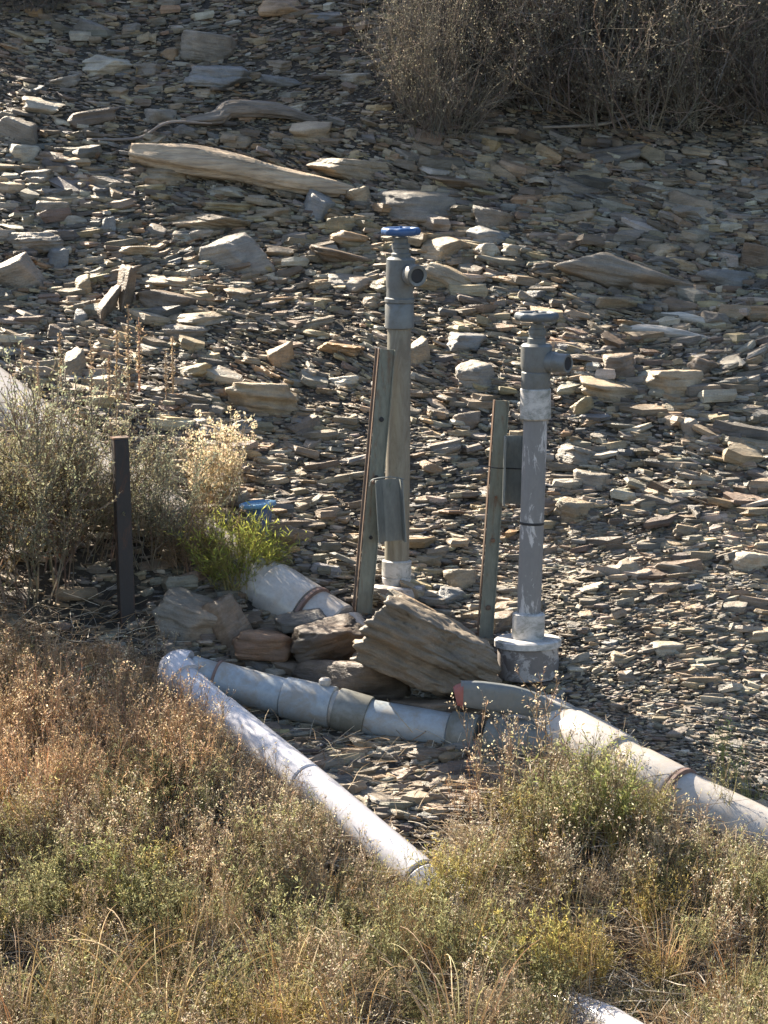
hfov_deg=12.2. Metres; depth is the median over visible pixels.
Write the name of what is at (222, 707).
tall dry weed
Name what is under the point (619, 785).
tall dry weed
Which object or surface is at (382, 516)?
steel post
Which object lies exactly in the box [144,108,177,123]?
rock
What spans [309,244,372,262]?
rock
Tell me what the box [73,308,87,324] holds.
rock
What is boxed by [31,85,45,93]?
stone
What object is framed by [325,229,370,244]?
rock
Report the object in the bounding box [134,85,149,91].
stone
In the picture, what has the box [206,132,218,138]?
stone
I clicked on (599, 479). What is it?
rock
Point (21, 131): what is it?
rock
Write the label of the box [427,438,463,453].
stone
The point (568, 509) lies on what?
rock
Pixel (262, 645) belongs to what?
rock
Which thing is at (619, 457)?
stone
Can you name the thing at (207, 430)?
stone
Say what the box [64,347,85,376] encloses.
rock
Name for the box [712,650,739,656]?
stone
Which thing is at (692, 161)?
stone
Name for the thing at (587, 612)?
stone
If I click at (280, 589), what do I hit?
pipe
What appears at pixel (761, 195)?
stone
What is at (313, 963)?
arching grass
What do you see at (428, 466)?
stone
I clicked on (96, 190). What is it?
stone
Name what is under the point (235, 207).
rock
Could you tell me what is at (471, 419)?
rock
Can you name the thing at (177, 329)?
rock
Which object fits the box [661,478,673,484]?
stone
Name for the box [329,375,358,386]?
rock
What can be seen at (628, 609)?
stone
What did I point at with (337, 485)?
stone
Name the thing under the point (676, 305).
rock
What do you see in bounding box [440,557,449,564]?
stone
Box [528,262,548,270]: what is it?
stone
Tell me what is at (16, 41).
stone
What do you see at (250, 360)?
stone
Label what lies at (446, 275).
rock
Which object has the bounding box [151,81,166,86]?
stone
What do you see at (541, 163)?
stone
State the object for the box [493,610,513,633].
rock
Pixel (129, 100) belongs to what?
stone
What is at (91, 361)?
seed stalk
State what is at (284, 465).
stone
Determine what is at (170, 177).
rock
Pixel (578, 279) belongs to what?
rock
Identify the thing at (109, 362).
seed stalk
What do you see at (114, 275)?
rock
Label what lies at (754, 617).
stone
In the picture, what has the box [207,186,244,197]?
rock
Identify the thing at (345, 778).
rock
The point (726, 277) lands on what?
rock
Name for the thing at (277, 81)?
rock
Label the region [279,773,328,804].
grass tuft
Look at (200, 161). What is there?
fallen log
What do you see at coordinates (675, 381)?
rock
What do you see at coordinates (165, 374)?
seed stalk
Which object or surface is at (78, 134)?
stone
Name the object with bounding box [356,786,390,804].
rock
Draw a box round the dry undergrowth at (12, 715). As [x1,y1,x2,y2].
[0,583,767,1023]
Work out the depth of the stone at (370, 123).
17.11 m
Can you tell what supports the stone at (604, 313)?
on the ground at (80, 562)
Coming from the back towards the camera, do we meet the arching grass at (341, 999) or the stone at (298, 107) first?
the stone at (298, 107)
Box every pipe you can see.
[0,367,767,854]
[157,649,642,1023]
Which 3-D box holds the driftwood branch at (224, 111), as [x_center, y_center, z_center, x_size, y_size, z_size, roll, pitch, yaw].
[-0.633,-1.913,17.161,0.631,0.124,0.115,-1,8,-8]
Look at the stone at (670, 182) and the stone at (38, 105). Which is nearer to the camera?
the stone at (670, 182)
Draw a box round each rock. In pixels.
[0,116,37,144]
[0,252,44,288]
[5,232,66,252]
[8,143,41,162]
[20,366,58,377]
[34,151,67,162]
[35,201,69,210]
[47,248,68,267]
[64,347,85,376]
[73,19,109,30]
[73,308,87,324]
[75,274,91,293]
[82,54,132,75]
[97,284,121,322]
[100,216,116,230]
[103,264,143,281]
[105,997,156,1021]
[117,264,136,312]
[136,289,194,307]
[137,273,193,287]
[141,168,187,185]
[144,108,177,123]
[151,587,216,640]
[160,48,178,60]
[162,323,208,336]
[168,311,226,325]
[169,213,250,229]
[176,362,212,377]
[180,29,236,61]
[183,65,251,87]
[198,232,275,274]
[202,200,252,211]
[202,593,253,647]
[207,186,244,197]
[225,382,298,415]
[231,629,292,661]
[239,659,268,671]
[258,0,307,16]
[258,74,301,86]
[265,614,276,623]
[267,341,293,367]
[269,658,298,676]
[274,608,325,633]
[290,613,363,662]
[292,659,411,701]
[304,189,334,221]
[306,158,392,180]
[309,12,346,22]
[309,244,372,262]
[323,770,355,783]
[325,216,355,233]
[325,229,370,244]
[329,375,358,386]
[345,150,359,158]
[347,186,370,201]
[349,737,365,747]
[350,595,501,697]
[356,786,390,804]
[375,189,462,222]
[377,588,464,626]
[390,698,465,712]
[402,747,443,760]
[411,336,430,364]
[420,236,470,261]
[421,263,472,287]
[426,175,489,188]
[437,586,465,603]
[443,569,476,589]
[452,411,480,429]
[455,360,494,388]
[466,225,509,243]
[472,205,514,226]
[475,243,499,255]
[488,275,515,283]
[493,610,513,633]
[500,243,531,256]
[553,497,594,522]
[554,252,692,290]
[569,396,593,415]
[570,276,586,281]
[573,468,610,488]
[595,297,636,308]
[602,352,635,377]
[615,559,641,573]
[640,369,703,397]
[646,256,688,266]
[648,243,680,255]
[649,582,682,593]
[651,512,680,519]
[654,561,689,572]
[661,297,697,311]
[680,418,698,435]
[686,357,720,373]
[696,269,754,286]
[701,311,729,323]
[718,338,753,346]
[728,550,767,571]
[728,958,761,976]
[739,242,767,267]
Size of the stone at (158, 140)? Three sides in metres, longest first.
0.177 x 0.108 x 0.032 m
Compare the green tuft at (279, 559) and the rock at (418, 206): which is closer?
the green tuft at (279, 559)
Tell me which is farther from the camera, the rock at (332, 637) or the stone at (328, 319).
the stone at (328, 319)
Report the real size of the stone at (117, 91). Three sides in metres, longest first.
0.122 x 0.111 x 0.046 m
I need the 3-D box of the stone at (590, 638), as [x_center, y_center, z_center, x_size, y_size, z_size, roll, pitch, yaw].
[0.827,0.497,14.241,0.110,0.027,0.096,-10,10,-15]
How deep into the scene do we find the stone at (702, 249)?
16.39 m
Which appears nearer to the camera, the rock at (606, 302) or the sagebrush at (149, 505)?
the sagebrush at (149, 505)
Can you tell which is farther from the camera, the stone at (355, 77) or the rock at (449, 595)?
the stone at (355, 77)
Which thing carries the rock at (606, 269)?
on the ground at (80, 562)
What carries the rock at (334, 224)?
on the ground at (80, 562)
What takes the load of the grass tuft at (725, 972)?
on the ground at (80, 562)
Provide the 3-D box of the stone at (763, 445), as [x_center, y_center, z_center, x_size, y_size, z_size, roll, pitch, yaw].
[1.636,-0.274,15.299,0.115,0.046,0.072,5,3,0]
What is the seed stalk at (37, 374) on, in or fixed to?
on the ground at (80, 562)
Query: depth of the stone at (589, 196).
16.66 m
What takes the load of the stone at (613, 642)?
on the ground at (80, 562)
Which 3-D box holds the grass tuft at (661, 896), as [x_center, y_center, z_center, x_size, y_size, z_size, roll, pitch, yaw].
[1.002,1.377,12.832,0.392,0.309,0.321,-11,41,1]
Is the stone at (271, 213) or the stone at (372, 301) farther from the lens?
the stone at (271, 213)
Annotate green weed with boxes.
[0,759,67,858]
[71,824,172,931]
[115,861,202,957]
[346,878,463,984]
[395,835,481,916]
[475,868,617,998]
[510,726,649,852]
[522,727,640,837]
[600,761,678,855]
[686,827,767,927]
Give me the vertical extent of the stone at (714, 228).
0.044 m
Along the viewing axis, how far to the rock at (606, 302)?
16.07 m
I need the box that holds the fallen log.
[128,143,354,197]
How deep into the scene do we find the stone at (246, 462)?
15.15 m
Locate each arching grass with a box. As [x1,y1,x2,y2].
[0,899,97,1023]
[14,904,194,1023]
[47,897,291,1023]
[228,922,393,1023]
[267,898,464,1023]
[330,910,539,1023]
[623,889,724,976]
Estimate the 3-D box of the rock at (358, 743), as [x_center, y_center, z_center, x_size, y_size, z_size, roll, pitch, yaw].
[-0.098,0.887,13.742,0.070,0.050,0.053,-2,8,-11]
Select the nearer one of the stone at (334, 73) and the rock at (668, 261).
the rock at (668, 261)
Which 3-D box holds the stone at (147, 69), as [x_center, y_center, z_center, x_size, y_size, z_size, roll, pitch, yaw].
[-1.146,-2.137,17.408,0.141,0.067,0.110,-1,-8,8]
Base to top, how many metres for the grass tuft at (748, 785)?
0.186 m
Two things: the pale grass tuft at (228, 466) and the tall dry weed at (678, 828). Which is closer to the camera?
the tall dry weed at (678, 828)
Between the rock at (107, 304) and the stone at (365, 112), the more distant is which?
the stone at (365, 112)
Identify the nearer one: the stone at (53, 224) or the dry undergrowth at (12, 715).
the dry undergrowth at (12, 715)
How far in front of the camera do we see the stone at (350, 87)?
17.32 m
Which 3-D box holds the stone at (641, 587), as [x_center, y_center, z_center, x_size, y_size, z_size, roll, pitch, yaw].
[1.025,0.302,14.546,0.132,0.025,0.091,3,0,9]
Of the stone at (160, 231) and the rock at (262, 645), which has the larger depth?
the stone at (160, 231)
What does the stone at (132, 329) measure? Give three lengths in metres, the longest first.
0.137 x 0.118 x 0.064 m
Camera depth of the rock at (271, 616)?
14.41 m
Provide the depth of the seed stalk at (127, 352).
15.44 m
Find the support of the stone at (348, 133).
on the ground at (80, 562)
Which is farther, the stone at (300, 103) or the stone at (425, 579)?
the stone at (300, 103)
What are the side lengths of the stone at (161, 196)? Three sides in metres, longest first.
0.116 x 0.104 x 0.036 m
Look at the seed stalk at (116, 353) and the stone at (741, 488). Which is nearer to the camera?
the stone at (741, 488)
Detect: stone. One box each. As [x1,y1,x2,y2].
[0,43,18,49]
[2,348,15,355]
[8,35,31,46]
[21,169,53,183]
[22,96,65,114]
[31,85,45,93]
[38,221,59,227]
[47,324,65,336]
[50,73,80,87]
[52,50,68,55]
[67,106,118,128]
[68,131,83,136]
[69,171,90,173]
[91,184,118,196]
[104,130,124,133]
[106,86,128,96]
[112,246,157,255]
[120,94,133,104]
[120,322,143,336]
[121,23,140,34]
[123,235,142,243]
[133,63,161,76]
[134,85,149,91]
[134,343,160,350]
[136,184,165,191]
[142,135,165,143]
[147,223,167,237]
[150,193,172,199]
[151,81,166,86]
[165,257,181,265]
[172,231,191,240]
[173,124,197,136]
[192,89,216,97]
[199,424,224,433]
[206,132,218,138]
[206,353,220,359]
[208,404,224,413]
[223,131,252,148]
[224,287,253,302]
[230,281,254,287]
[233,419,260,429]
[236,322,258,330]
[236,469,256,474]
[239,461,254,466]
[241,356,260,364]
[242,474,265,482]
[249,32,262,37]
[253,207,291,218]
[264,244,298,256]
[266,60,291,72]
[268,328,283,333]
[271,462,288,471]
[272,526,314,540]
[282,415,320,432]
[288,101,305,106]
[288,478,299,485]
[289,121,332,143]
[291,104,302,110]
[293,500,309,510]
[297,368,319,378]
[301,329,329,336]
[302,315,334,326]
[307,281,330,290]
[313,299,326,308]
[315,388,335,393]
[317,342,364,356]
[326,70,341,76]
[327,273,373,292]
[330,482,344,488]
[340,73,371,83]
[341,81,358,93]
[344,129,357,137]
[353,335,371,340]
[360,117,377,126]
[361,110,374,115]
[362,296,380,307]
[400,579,424,598]
[415,576,427,581]
[417,459,443,474]
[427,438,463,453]
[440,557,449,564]
[443,392,463,400]
[444,468,458,473]
[446,331,486,352]
[449,168,466,176]
[522,229,542,232]
[527,290,546,298]
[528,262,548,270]
[539,157,553,165]
[539,194,573,204]
[550,180,574,194]
[553,238,578,250]
[555,444,597,465]
[560,142,578,155]
[561,580,572,586]
[563,209,597,223]
[566,622,580,628]
[567,666,586,675]
[571,354,602,361]
[575,581,603,592]
[578,418,600,426]
[578,610,592,618]
[580,376,637,401]
[581,143,646,163]
[581,632,606,642]
[583,193,602,204]
[590,431,607,438]
[592,309,611,318]
[599,324,611,330]
[601,330,628,348]
[601,639,618,645]
[610,651,629,660]
[613,319,640,325]
[616,454,629,460]
[617,607,630,612]
[617,671,637,681]
[619,589,638,597]
[620,422,653,432]
[622,201,634,205]
[624,192,643,198]
[626,584,647,589]
[633,435,656,442]
[635,469,649,476]
[647,209,658,216]
[650,641,684,656]
[651,177,682,185]
[651,627,663,634]
[652,538,668,547]
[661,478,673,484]
[665,287,677,295]
[665,661,688,669]
[669,489,696,497]
[671,204,707,219]
[671,524,698,535]
[680,146,712,157]
[680,158,706,163]
[689,242,712,258]
[696,224,724,231]
[700,165,722,170]
[705,348,725,356]
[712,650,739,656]
[720,176,733,182]
[722,600,747,613]
[728,159,741,168]
[729,622,740,630]
[733,485,747,492]
[736,403,754,406]
[738,173,748,178]
[746,615,757,619]
[747,306,767,321]
[749,188,767,201]
[749,627,767,643]
[753,222,767,233]
[755,442,767,448]
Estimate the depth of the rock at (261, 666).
14.20 m
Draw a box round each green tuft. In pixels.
[160,495,317,596]
[229,534,292,565]
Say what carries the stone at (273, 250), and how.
on the ground at (80, 562)
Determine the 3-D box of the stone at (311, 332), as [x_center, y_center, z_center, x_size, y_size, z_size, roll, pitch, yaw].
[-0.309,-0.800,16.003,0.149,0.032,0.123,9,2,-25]
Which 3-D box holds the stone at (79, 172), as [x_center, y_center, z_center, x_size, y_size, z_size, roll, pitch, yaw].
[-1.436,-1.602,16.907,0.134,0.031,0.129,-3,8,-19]
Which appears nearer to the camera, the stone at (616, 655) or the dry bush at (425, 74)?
the stone at (616, 655)
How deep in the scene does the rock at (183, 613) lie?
14.35 m
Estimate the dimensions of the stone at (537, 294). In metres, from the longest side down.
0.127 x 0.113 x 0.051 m
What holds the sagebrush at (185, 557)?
on the ground at (80, 562)
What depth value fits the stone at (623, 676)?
14.00 m
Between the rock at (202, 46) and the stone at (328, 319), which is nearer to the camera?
the stone at (328, 319)
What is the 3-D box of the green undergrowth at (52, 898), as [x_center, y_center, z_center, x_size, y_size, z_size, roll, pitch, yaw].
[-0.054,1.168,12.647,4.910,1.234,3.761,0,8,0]
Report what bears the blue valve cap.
attached to the pipe at (280, 589)
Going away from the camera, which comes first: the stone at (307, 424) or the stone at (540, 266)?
the stone at (307, 424)
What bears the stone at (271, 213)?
on the ground at (80, 562)
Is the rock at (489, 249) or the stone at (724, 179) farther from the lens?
the stone at (724, 179)
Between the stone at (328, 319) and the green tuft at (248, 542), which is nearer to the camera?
the green tuft at (248, 542)
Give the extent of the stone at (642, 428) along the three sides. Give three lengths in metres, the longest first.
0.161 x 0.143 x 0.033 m
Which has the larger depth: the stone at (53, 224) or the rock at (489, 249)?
the stone at (53, 224)
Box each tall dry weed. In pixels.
[108,615,144,690]
[137,613,178,676]
[203,686,235,762]
[444,686,530,819]
[444,752,488,828]
[495,709,541,786]
[514,664,590,799]
[522,793,574,903]
[571,718,621,848]
[598,750,653,859]
[632,775,694,890]
[680,788,721,888]
[706,757,746,809]
[707,715,748,787]
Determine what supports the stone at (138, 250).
on the ground at (80, 562)
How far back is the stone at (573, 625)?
14.27 m
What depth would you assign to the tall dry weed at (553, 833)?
12.77 m
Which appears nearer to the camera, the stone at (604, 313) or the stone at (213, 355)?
the stone at (213, 355)
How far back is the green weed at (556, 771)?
13.08 m
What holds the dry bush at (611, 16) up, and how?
on the ground at (80, 562)
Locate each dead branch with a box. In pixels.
[87,120,211,140]
[543,108,642,128]
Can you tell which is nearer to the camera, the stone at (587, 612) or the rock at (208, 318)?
the stone at (587, 612)
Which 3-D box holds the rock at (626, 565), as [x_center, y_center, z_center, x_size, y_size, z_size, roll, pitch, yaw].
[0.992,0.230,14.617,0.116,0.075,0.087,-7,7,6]
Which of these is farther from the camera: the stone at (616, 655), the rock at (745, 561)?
the rock at (745, 561)
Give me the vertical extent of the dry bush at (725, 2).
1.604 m
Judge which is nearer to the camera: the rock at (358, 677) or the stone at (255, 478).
the rock at (358, 677)
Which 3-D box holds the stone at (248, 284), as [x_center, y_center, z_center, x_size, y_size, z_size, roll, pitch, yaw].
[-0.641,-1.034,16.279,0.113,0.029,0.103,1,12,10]
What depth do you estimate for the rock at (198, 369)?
15.60 m
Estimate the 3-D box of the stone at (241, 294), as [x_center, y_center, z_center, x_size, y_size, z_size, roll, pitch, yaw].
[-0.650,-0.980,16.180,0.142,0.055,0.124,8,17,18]
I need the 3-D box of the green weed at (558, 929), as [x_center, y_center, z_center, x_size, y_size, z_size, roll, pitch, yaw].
[0.523,1.460,12.307,0.509,0.410,0.338,-5,9,-31]
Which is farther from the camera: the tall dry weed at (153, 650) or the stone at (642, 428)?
the stone at (642, 428)
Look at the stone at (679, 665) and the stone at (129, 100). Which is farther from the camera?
the stone at (129, 100)
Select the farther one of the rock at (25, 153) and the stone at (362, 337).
the rock at (25, 153)
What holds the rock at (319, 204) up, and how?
on the ground at (80, 562)
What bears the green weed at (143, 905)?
on the ground at (80, 562)
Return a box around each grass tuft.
[168,406,257,514]
[215,565,256,604]
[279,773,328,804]
[285,846,365,922]
[621,842,700,921]
[676,927,767,1019]
[694,834,767,953]
[728,762,767,800]
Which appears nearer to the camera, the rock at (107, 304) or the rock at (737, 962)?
the rock at (737, 962)
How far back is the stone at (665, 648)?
14.15 m
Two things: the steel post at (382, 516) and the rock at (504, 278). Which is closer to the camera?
the steel post at (382, 516)
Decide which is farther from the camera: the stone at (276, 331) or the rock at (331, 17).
the rock at (331, 17)
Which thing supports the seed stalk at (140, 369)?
on the ground at (80, 562)
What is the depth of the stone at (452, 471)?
15.19 m
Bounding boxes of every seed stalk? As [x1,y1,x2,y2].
[20,344,24,379]
[34,360,40,388]
[57,332,63,392]
[88,333,95,395]
[104,354,113,396]
[111,330,120,408]
[122,304,132,402]
[135,317,145,391]
[163,350,168,398]
[169,337,175,393]
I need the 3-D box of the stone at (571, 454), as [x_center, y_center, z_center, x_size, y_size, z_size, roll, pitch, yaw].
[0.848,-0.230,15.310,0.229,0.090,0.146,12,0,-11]
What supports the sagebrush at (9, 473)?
on the ground at (80, 562)
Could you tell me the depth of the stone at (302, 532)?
14.77 m
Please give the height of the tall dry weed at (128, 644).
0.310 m
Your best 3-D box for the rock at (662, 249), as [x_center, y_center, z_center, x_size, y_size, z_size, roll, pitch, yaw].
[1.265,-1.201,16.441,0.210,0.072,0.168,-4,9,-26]
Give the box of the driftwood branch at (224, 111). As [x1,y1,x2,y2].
[186,99,317,125]
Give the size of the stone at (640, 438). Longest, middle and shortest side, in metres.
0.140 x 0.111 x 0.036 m
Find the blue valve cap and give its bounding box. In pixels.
[239,500,275,541]
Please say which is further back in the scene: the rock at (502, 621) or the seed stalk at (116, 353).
the seed stalk at (116, 353)
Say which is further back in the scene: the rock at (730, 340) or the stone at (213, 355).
the rock at (730, 340)
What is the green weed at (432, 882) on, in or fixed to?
on the ground at (80, 562)
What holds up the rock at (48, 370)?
on the ground at (80, 562)
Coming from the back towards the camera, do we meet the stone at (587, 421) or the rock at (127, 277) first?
the rock at (127, 277)
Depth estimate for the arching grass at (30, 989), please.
11.99 m
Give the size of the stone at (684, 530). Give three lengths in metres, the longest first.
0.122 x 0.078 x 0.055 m
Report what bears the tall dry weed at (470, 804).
on the ground at (80, 562)
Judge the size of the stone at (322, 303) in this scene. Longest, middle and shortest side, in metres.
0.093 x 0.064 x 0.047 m
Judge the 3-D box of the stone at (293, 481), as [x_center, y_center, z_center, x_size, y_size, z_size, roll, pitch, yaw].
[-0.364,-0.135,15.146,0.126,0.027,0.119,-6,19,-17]
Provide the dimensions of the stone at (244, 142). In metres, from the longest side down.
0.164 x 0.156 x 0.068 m
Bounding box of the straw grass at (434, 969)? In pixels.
[0,609,767,1023]
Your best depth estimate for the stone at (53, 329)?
15.94 m
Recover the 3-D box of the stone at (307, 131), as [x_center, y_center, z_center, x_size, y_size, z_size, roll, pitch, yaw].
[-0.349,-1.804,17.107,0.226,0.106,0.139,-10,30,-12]
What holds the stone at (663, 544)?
on the ground at (80, 562)
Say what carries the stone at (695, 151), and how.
on the ground at (80, 562)
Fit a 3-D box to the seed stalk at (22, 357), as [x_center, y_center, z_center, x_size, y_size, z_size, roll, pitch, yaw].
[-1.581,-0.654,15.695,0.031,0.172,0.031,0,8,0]
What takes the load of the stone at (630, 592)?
on the ground at (80, 562)
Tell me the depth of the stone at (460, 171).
16.87 m
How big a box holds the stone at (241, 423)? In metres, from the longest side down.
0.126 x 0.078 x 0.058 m
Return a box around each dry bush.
[0,0,86,20]
[336,0,583,160]
[384,0,597,81]
[403,0,755,112]
[445,0,767,154]
[490,0,744,31]
[537,0,767,103]
[619,0,767,128]
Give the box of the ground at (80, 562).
[0,0,767,1023]
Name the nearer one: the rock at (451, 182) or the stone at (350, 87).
the rock at (451, 182)
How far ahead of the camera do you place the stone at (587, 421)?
15.44 m
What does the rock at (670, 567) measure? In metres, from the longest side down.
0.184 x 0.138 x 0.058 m
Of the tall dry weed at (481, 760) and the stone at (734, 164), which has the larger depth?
the stone at (734, 164)
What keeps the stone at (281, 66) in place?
on the ground at (80, 562)
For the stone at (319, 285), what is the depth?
16.24 m
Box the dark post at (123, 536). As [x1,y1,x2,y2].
[110,435,135,635]
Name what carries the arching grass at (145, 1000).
on the ground at (80, 562)
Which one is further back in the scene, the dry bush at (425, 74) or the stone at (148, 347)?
the dry bush at (425, 74)
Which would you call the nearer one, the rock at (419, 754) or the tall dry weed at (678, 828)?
the tall dry weed at (678, 828)
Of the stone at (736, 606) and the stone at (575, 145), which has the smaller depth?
the stone at (736, 606)
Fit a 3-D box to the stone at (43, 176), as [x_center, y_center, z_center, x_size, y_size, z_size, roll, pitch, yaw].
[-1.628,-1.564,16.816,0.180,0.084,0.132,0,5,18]
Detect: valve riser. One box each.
[374,226,426,600]
[494,310,572,681]
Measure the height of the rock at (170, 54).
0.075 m
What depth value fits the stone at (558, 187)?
16.72 m
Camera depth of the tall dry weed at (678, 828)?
12.84 m
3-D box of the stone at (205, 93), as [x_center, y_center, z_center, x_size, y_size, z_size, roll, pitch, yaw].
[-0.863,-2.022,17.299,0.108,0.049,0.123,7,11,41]
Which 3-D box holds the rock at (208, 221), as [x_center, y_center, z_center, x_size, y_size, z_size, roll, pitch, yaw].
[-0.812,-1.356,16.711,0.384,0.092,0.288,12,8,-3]
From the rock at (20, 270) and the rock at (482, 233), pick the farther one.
the rock at (482, 233)
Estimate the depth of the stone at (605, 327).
15.94 m
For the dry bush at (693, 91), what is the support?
on the ground at (80, 562)
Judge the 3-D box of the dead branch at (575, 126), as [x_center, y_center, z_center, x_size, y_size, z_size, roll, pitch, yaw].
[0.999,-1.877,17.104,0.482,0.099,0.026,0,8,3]
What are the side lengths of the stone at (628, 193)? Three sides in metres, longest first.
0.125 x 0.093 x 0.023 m
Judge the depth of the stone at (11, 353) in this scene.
15.83 m
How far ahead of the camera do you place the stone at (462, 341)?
15.87 m
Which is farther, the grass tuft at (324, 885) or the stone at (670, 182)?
the stone at (670, 182)
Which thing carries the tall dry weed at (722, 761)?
on the ground at (80, 562)
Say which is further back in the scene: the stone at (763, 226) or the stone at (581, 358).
the stone at (763, 226)
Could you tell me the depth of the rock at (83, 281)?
16.22 m
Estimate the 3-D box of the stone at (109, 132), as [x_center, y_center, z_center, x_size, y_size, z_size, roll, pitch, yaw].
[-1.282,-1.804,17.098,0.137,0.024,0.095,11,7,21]
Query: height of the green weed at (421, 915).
0.385 m
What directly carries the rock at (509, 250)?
on the ground at (80, 562)
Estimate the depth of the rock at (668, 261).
16.31 m
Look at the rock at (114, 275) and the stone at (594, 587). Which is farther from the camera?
the rock at (114, 275)
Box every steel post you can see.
[352,348,406,615]
[477,399,522,637]
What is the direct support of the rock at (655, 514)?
on the ground at (80, 562)
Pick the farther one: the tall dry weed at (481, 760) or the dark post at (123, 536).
the dark post at (123, 536)
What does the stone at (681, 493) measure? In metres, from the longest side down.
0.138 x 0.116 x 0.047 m
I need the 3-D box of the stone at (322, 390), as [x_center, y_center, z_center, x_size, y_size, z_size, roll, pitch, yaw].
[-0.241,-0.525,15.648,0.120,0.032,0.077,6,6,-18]
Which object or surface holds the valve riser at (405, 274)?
on the ground at (80, 562)
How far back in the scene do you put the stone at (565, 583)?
14.52 m
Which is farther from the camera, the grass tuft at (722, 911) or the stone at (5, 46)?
the stone at (5, 46)
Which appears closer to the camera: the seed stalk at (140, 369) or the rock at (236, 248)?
the seed stalk at (140, 369)
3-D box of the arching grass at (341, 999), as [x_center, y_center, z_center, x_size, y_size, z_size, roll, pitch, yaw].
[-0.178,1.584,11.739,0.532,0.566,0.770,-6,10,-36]
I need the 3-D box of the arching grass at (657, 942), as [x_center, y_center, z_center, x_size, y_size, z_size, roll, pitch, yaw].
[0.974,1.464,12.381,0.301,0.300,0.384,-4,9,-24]
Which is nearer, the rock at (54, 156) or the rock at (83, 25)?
the rock at (54, 156)
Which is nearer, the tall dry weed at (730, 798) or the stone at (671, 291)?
the tall dry weed at (730, 798)
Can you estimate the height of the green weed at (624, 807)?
0.458 m
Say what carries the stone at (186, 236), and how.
on the ground at (80, 562)
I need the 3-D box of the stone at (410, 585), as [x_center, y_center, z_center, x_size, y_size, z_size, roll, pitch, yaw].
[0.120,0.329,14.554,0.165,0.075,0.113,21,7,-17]
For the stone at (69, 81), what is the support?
on the ground at (80, 562)
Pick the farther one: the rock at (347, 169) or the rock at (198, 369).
the rock at (347, 169)
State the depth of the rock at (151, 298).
16.07 m
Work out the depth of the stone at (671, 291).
16.15 m
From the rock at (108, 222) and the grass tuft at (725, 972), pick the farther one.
the rock at (108, 222)
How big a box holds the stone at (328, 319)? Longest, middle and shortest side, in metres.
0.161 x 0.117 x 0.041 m
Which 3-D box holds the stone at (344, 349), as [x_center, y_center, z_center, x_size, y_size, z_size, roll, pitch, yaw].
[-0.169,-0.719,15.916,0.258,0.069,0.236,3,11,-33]
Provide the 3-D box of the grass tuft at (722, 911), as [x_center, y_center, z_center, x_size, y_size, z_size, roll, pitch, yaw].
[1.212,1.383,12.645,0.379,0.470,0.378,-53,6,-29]
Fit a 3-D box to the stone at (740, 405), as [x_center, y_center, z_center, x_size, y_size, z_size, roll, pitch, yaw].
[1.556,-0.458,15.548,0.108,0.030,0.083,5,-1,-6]
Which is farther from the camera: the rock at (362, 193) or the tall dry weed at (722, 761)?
the rock at (362, 193)
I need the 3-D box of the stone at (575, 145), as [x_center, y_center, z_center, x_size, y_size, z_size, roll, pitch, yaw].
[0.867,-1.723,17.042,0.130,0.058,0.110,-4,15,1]
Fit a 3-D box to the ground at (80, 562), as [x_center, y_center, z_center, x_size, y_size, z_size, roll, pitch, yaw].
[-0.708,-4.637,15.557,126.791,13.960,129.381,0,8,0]
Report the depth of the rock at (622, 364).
15.67 m
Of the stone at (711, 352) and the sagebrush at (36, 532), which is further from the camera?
the stone at (711, 352)
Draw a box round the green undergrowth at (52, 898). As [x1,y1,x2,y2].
[0,628,767,1023]
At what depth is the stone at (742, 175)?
16.85 m
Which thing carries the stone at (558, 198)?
on the ground at (80, 562)
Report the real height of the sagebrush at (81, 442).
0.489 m
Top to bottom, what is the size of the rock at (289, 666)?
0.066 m
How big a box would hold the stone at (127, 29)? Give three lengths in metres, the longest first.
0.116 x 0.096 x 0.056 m
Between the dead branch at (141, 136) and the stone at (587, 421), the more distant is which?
the dead branch at (141, 136)
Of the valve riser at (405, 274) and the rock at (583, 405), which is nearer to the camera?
the valve riser at (405, 274)
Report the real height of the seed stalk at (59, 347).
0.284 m
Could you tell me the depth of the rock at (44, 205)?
16.62 m
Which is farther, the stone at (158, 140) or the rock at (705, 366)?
the stone at (158, 140)
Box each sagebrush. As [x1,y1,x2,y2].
[0,334,190,604]
[0,347,105,583]
[0,366,206,563]
[26,392,119,503]
[67,407,262,570]
[132,479,243,575]
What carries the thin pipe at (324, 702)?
on the ground at (80, 562)
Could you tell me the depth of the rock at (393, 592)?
14.37 m
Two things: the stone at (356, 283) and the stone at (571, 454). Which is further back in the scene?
the stone at (356, 283)
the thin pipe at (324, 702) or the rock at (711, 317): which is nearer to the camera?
the thin pipe at (324, 702)
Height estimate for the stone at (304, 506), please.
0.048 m
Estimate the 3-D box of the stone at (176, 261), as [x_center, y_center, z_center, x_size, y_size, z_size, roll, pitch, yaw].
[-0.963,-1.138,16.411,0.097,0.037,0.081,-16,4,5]
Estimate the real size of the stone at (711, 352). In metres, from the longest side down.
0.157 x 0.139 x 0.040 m

